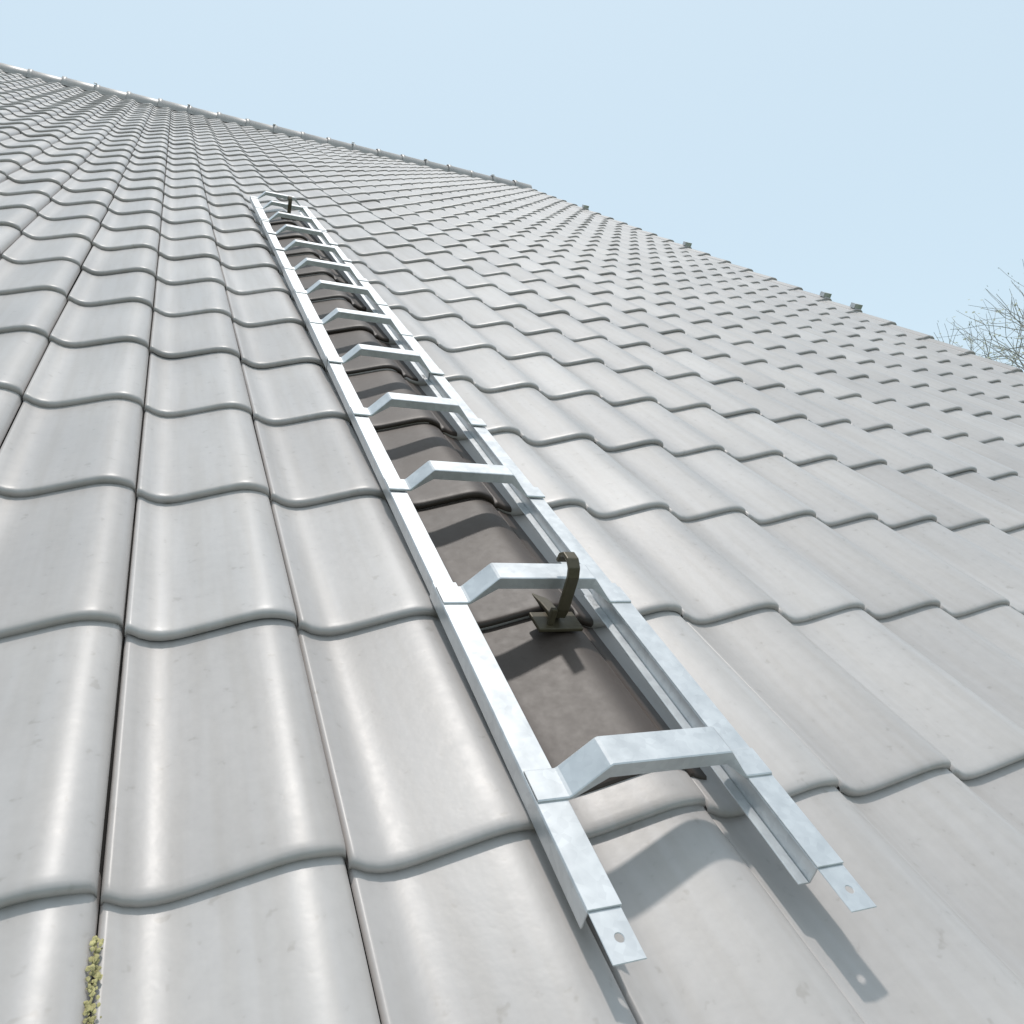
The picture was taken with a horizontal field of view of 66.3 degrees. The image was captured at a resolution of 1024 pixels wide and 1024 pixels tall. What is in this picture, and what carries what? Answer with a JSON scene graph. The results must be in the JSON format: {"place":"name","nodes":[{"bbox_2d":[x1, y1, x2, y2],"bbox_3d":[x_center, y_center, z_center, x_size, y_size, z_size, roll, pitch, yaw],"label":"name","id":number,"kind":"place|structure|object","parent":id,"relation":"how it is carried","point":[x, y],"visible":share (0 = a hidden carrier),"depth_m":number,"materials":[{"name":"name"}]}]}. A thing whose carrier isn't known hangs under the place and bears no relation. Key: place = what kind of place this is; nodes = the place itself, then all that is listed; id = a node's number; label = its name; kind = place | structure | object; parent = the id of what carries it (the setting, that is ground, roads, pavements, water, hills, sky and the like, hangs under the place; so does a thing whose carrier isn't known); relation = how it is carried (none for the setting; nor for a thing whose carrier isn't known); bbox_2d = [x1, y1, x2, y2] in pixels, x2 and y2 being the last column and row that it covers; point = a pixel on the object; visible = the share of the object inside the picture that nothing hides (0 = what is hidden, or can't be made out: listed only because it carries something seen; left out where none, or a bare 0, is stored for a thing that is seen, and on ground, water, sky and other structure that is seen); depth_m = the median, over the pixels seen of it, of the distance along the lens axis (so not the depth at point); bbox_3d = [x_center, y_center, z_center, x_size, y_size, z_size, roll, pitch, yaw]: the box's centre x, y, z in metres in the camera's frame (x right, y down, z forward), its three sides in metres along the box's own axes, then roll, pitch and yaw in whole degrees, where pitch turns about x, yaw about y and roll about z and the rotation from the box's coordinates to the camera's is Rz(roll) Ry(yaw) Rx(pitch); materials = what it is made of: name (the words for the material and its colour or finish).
{"place":"outdoors","nodes":[
{"label":"outdoors","id":0,"kind":"place"},
{"bbox_2d":[0,0,1023,371],"label":"sky","id":1,"kind":"structure","parent":0,"point":[867,153],"materials":[{"name":"blue"}]},
{"label":"ground","id":2,"kind":"structure","parent":0,"visible":0},
{"bbox_2d":[934,259,1023,372],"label":"bare tree","id":3,"kind":"object","parent":2,"relation":"on","point":[1021,346],"visible":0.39,"depth_m":25.57,"materials":[{"name":"grey plant"}]},
{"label":"walls","id":4,"kind":"object","parent":2,"relation":"on","visible":0},
{"bbox_2d":[0,94,747,1023],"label":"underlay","id":5,"kind":"structure","parent":4,"relation":"on","point":[128,588],"depth_m":1.01,"materials":[{"name":"fabric"}]},
{"bbox_2d":[0,69,1023,1023],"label":"roof","id":6,"kind":"structure","parent":5,"relation":"on","point":[834,617],"depth_m":1.16,"materials":[{"name":"grey tile"}]},
{"bbox_2d":[82,935,103,1023],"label":"moss","id":7,"kind":"object","parent":6,"relation":"on","point":[97,976],"visible":1,"depth_m":0.58,"materials":[{"name":"plant"}]},
{"bbox_2d":[0,63,531,188],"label":"ridge tiles","id":8,"kind":"object","parent":6,"relation":"on","point":[102,90],"visible":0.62,"depth_m":10.50,"materials":[{"name":"grey tile"}]},
{"bbox_2d":[265,212,706,794],"bbox_3d":[-0.546,-0.639,2.528,0.256,0.044,4.020,2,27,-24],"label":"dark tile strip","id":9,"kind":"object","parent":6,"relation":"on","point":[573,692],"visible":0.69,"depth_m":1.28,"materials":[{"name":"grey tile"}]},
{"bbox_2d":[281,196,295,220],"bbox_3d":[-1.127,-1.535,3.954,0.070,0.114,0.112,2,27,-24],"label":"roof safety hook","id":10,"kind":"object","parent":9,"relation":"attached to","point":[289,199],"visible":0.65,"depth_m":3.91,"materials":[{"name":"brown paint"}]},
{"bbox_2d":[529,552,582,631],"bbox_3d":[0.062,0.099,1.133,0.070,0.114,0.112,2,27,-24],"label":"roof safety hook","id":11,"kind":"object","parent":9,"relation":"attached to","point":[559,618],"visible":1,"depth_m":1.10,"materials":[{"name":"green paint"}]},
{"bbox_2d":[250,191,876,965],"bbox_3d":[-0.523,-0.665,2.472,0.298,0.070,4.374,2,27,-24],"label":"roof ladder","id":12,"kind":"object","parent":11,"relation":"attached to","point":[788,831],"visible":1,"depth_m":1.00,"materials":[{"name":"metal"}]},
{"bbox_2d":[526,188,1023,375],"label":"verge tiles","id":13,"kind":"object","parent":6,"relation":"attached to","point":[1013,369],"visible":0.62,"depth_m":6.62,"materials":[{"name":"grey tile"}]},
{"bbox_2d":[582,204,862,308],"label":"verge clips","id":14,"kind":"object","parent":13,"relation":"attached to","point":[852,304],"visible":1,"depth_m":6.63,"materials":[{"name":"metal"}]}
]}

